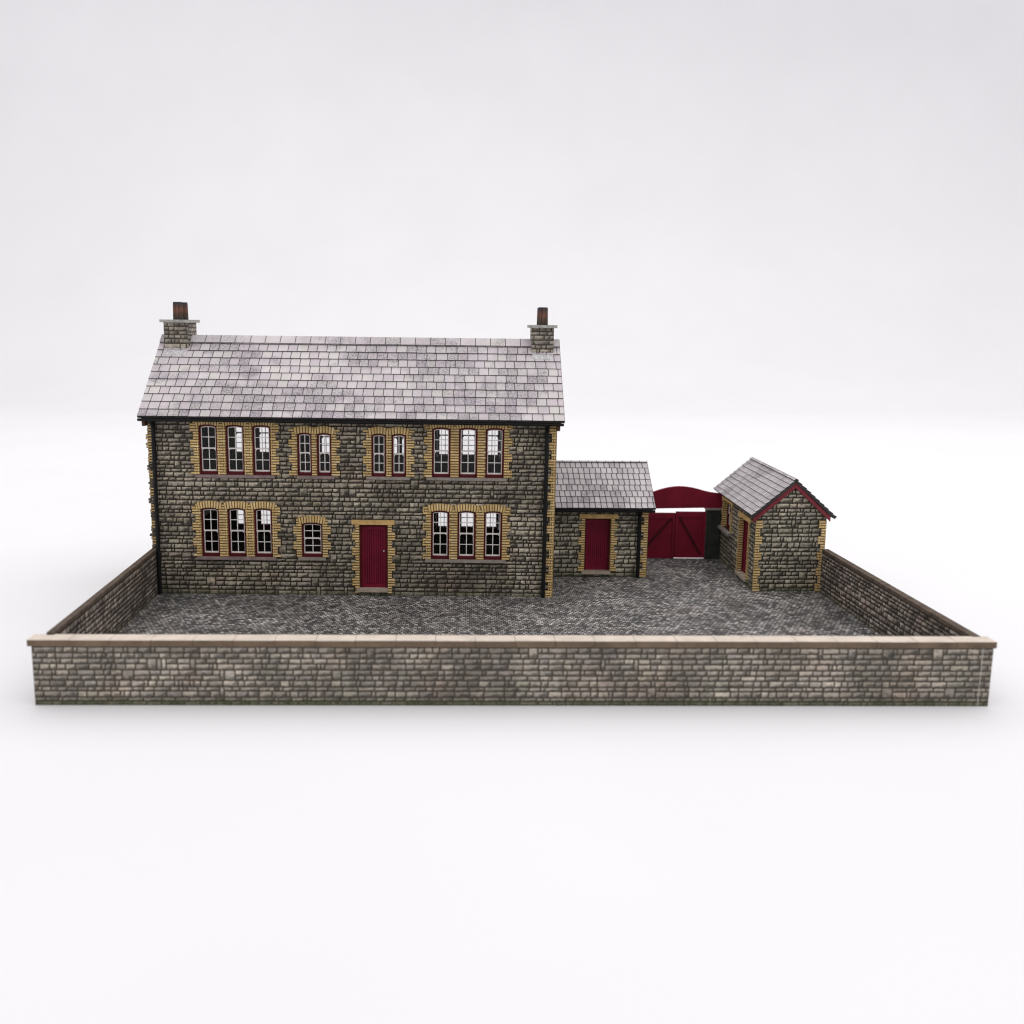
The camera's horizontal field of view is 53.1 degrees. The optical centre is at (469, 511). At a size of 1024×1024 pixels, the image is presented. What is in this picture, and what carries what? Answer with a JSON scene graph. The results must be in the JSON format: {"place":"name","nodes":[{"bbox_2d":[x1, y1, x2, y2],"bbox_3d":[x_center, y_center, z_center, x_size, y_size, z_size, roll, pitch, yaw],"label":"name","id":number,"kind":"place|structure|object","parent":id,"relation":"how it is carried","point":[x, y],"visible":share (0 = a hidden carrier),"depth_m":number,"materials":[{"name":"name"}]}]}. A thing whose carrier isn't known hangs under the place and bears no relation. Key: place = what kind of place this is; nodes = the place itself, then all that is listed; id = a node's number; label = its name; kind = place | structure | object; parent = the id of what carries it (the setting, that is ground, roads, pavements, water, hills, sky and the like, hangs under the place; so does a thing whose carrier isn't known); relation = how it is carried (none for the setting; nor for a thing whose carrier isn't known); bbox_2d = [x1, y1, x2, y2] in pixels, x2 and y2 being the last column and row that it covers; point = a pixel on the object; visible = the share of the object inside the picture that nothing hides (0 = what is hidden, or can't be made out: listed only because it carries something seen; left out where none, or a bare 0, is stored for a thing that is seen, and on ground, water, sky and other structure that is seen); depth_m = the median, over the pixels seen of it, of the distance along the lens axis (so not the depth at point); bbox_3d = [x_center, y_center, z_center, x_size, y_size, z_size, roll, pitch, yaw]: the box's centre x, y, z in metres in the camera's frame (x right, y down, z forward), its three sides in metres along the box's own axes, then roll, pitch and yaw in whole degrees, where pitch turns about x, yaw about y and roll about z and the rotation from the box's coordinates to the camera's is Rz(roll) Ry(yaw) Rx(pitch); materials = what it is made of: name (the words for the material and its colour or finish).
{"place":"outdoors","nodes":[
{"label":"outdoors","id":0,"kind":"place"},
{"bbox_2d":[137,302,564,597],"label":"house","id":1,"kind":"structure","parent":0,"point":[358,507],"depth_m":4.23,"materials":[{"name":"stone"}]},
{"bbox_2d":[199,425,217,473],"bbox_3d":[-1.066,-0.258,4.195,0.076,0.205,0.019,1,10,0],"label":"window","id":2,"kind":"structure","parent":1,"relation":"in","point":[202,471],"depth_m":4.19,"materials":[{"name":"white wood"}]},
{"bbox_2d":[201,508,219,555],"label":"window","id":3,"kind":"structure","parent":1,"relation":"in","point":[205,553],"depth_m":4.26,"materials":[{"name":"white wood"}]},
{"bbox_2d":[225,425,244,474],"bbox_3d":[-0.957,-0.257,4.195,0.076,0.205,0.019,1,10,0],"label":"window","id":4,"kind":"structure","parent":1,"relation":"in","point":[235,472],"depth_m":4.19,"materials":[{"name":"white wood"}]},
{"bbox_2d":[228,508,246,555],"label":"window","id":5,"kind":"structure","parent":1,"relation":"in","point":[231,553],"depth_m":4.26,"materials":[{"name":"white wood"}]},
{"bbox_2d":[233,427,242,454],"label":"window","id":6,"kind":"structure","parent":1,"relation":"in","point":[238,452],"depth_m":4.80,"materials":[{"name":"white wood"}]},
{"bbox_2d":[235,510,243,526],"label":"window","id":7,"kind":"structure","parent":1,"relation":"in","point":[239,524],"depth_m":4.86,"materials":[{"name":"glass"}]},
{"bbox_2d":[252,425,270,474],"bbox_3d":[-0.848,-0.255,4.195,0.076,0.205,0.019,1,10,0],"label":"window","id":8,"kind":"structure","parent":1,"relation":"in","point":[255,472],"depth_m":4.19,"materials":[{"name":"white wood"}]},
{"bbox_2d":[257,428,268,455],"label":"window","id":9,"kind":"structure","parent":1,"relation":"in","point":[265,453],"depth_m":4.80,"materials":[{"name":"white wood"}]},
{"bbox_2d":[254,508,272,556],"bbox_3d":[-0.853,0.083,4.257,0.076,0.206,0.019,1,10,0],"label":"window","id":10,"kind":"structure","parent":1,"relation":"in","point":[257,553],"depth_m":4.25,"materials":[{"name":"white wood"}]},
{"bbox_2d":[259,511,269,527],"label":"window","id":11,"kind":"structure","parent":1,"relation":"in","point":[261,525],"depth_m":4.87,"materials":[{"name":"glass"}]},
{"bbox_2d":[297,433,311,474],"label":"window","id":12,"kind":"structure","parent":1,"relation":"in","point":[300,472],"depth_m":4.20,"materials":[{"name":"white wood"}]},
{"bbox_2d":[302,523,322,556],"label":"window","id":13,"kind":"structure","parent":1,"relation":"in","point":[306,554],"depth_m":4.26,"materials":[{"name":"white wood"}]},
{"bbox_2d":[317,433,331,475],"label":"window","id":14,"kind":"structure","parent":1,"relation":"in","point":[321,473],"depth_m":4.19,"materials":[{"name":"white wood"}]},
{"bbox_2d":[320,436,328,456],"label":"window","id":15,"kind":"structure","parent":1,"relation":"in","point":[327,455],"depth_m":4.80,"materials":[{"name":"white wood"}]},
{"bbox_2d":[360,525,387,587],"bbox_3d":[-0.399,0.182,4.276,0.118,0.271,0.022,1,10,0],"label":"door","id":16,"kind":"structure","parent":1,"relation":"in","point":[373,538],"depth_m":4.27,"materials":[{"name":"paint"}]},
{"bbox_2d":[371,434,385,475],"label":"window","id":17,"kind":"structure","parent":1,"relation":"in","point":[374,473],"depth_m":4.20,"materials":[{"name":"white wood"}]},
{"bbox_2d":[394,436,399,456],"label":"window","id":18,"kind":"structure","parent":1,"relation":"in","point":[398,437],"depth_m":4.80,"materials":[{"name":"glass"}]},
{"bbox_2d":[392,434,405,476],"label":"window","id":19,"kind":"structure","parent":1,"relation":"in","point":[395,474],"depth_m":4.19,"materials":[{"name":"white wood"}]},
{"bbox_2d":[400,436,403,456],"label":"window","id":20,"kind":"structure","parent":1,"relation":"in","point":[401,438],"depth_m":4.80,"materials":[{"name":"glass"}]},
{"bbox_2d":[431,511,448,558],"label":"window","id":21,"kind":"structure","parent":1,"relation":"in","point":[433,556],"depth_m":4.25,"materials":[{"name":"white wood"}]},
{"bbox_2d":[432,427,450,476],"bbox_3d":[-0.114,-0.246,4.193,0.076,0.205,0.019,1,10,0],"label":"window","id":22,"kind":"structure","parent":1,"relation":"in","point":[434,474],"depth_m":4.19,"materials":[{"name":"white wood"}]},
{"bbox_2d":[436,513,446,529],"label":"window","id":23,"kind":"structure","parent":1,"relation":"in","point":[437,514],"depth_m":4.86,"materials":[{"name":"glass"}]},
{"bbox_2d":[437,430,447,457],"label":"window","id":24,"kind":"structure","parent":1,"relation":"in","point":[445,455],"depth_m":4.79,"materials":[{"name":"white wood"}]},
{"bbox_2d":[457,511,475,558],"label":"window","id":25,"kind":"structure","parent":1,"relation":"in","point":[459,556],"depth_m":4.25,"materials":[{"name":"white wood"}]},
{"bbox_2d":[460,513,472,529],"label":"window","id":26,"kind":"structure","parent":1,"relation":"in","point":[461,527],"depth_m":4.86,"materials":[{"name":"glass"}]},
{"bbox_2d":[461,431,474,457],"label":"window","id":27,"kind":"structure","parent":1,"relation":"in","point":[468,455],"depth_m":4.80,"materials":[{"name":"white wood"}]},
{"bbox_2d":[459,428,477,477],"bbox_3d":[-0.005,-0.244,4.193,0.076,0.205,0.019,1,10,0],"label":"window","id":28,"kind":"structure","parent":1,"relation":"in","point":[461,474],"depth_m":4.19,"materials":[{"name":"white wood"}]},
{"bbox_2d":[486,513,497,530],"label":"window","id":29,"kind":"structure","parent":1,"relation":"in","point":[492,528],"depth_m":4.86,"materials":[{"name":"glass"}]},
{"bbox_2d":[483,511,501,559],"bbox_3d":[0.098,0.095,4.255,0.076,0.206,0.019,1,10,0],"label":"window","id":30,"kind":"structure","parent":1,"relation":"in","point":[492,556],"depth_m":4.25,"materials":[{"name":"white wood"}]},
{"bbox_2d":[488,431,499,458],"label":"window","id":31,"kind":"structure","parent":1,"relation":"in","point":[491,456],"depth_m":4.80,"materials":[{"name":"white wood"}]},
{"bbox_2d":[485,428,503,477],"bbox_3d":[0.104,-0.243,4.193,0.076,0.205,0.019,1,10,0],"label":"window","id":32,"kind":"structure","parent":1,"relation":"in","point":[487,475],"depth_m":4.19,"materials":[{"name":"white wood"}]},
{"bbox_2d":[119,558,881,636],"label":"cobbled yard","id":33,"kind":"structure","parent":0,"point":[687,597],"depth_m":4.05,"materials":[{"name":"grey stone"}]},
{"bbox_2d":[47,549,157,634],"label":"yard wall","id":34,"kind":"structure","parent":33,"relation":"on","point":[119,603],"depth_m":3.73,"materials":[{"name":"stone"}]},
{"bbox_2d":[27,634,996,705],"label":"yard wall","id":35,"kind":"structure","parent":33,"relation":"on","point":[355,670],"depth_m":3.09,"materials":[{"name":"stone"}]},
{"bbox_2d":[553,460,655,577],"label":"outbuilding","id":36,"kind":"structure","parent":33,"relation":"on","point":[603,509],"depth_m":4.61,"materials":[{"name":"stone"}]},
{"bbox_2d":[584,518,609,569],"bbox_3d":[0.576,0.142,4.640,0.116,0.242,0.016,0,10,-1],"label":"door","id":37,"kind":"structure","parent":36,"relation":"in","point":[597,531],"depth_m":4.64,"materials":[{"name":"paint"}]},
{"bbox_2d":[647,513,675,557],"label":"gate","id":38,"kind":"structure","parent":36,"relation":"attached to","point":[661,532],"depth_m":4.99,"materials":[{"name":"red wood"}]},
{"bbox_2d":[704,508,721,559],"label":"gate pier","id":39,"kind":"structure","parent":33,"relation":"on","point":[712,534],"depth_m":4.98,"materials":[{"name":"grey stone"}]},
{"bbox_2d":[653,486,721,508],"bbox_3d":[1.017,-0.070,4.959,0.432,0.111,0.016,0,10,0],"label":"arched board","id":40,"kind":"object","parent":39,"relation":"on","point":[679,497],"visible":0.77,"depth_m":4.95,"materials":[{"name":"red wood"}]},
{"bbox_2d":[674,511,705,557],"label":"gate","id":41,"kind":"structure","parent":39,"relation":"attached to","point":[689,540],"depth_m":4.98,"materials":[{"name":"red wood"}]},
{"bbox_2d":[713,457,836,590],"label":"outhouse","id":42,"kind":"structure","parent":33,"relation":"on","point":[772,527],"depth_m":4.39,"materials":[{"name":"stone"}]},
{"bbox_2d":[726,503,730,528],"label":"window","id":43,"kind":"structure","parent":42,"relation":"in","point":[729,506],"depth_m":4.91,"materials":[{"name":"wood"}]},
{"bbox_2d":[741,520,747,572],"bbox_3d":[1.241,0.155,4.552,0.016,0.252,0.145,1,10,0],"label":"door","id":44,"kind":"structure","parent":42,"relation":"in","point":[745,530],"depth_m":4.60,"materials":[{"name":"paint"}]},
{"bbox_2d":[819,549,980,636],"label":"yard wall","id":45,"kind":"structure","parent":33,"relation":"on","point":[878,605],"depth_m":3.81,"materials":[{"name":"stone"}]},
{"bbox_2d":[0,0,1023,1023],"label":"backdrop","id":46,"kind":"structure","parent":0,"point":[720,240],"depth_m":11.07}
]}

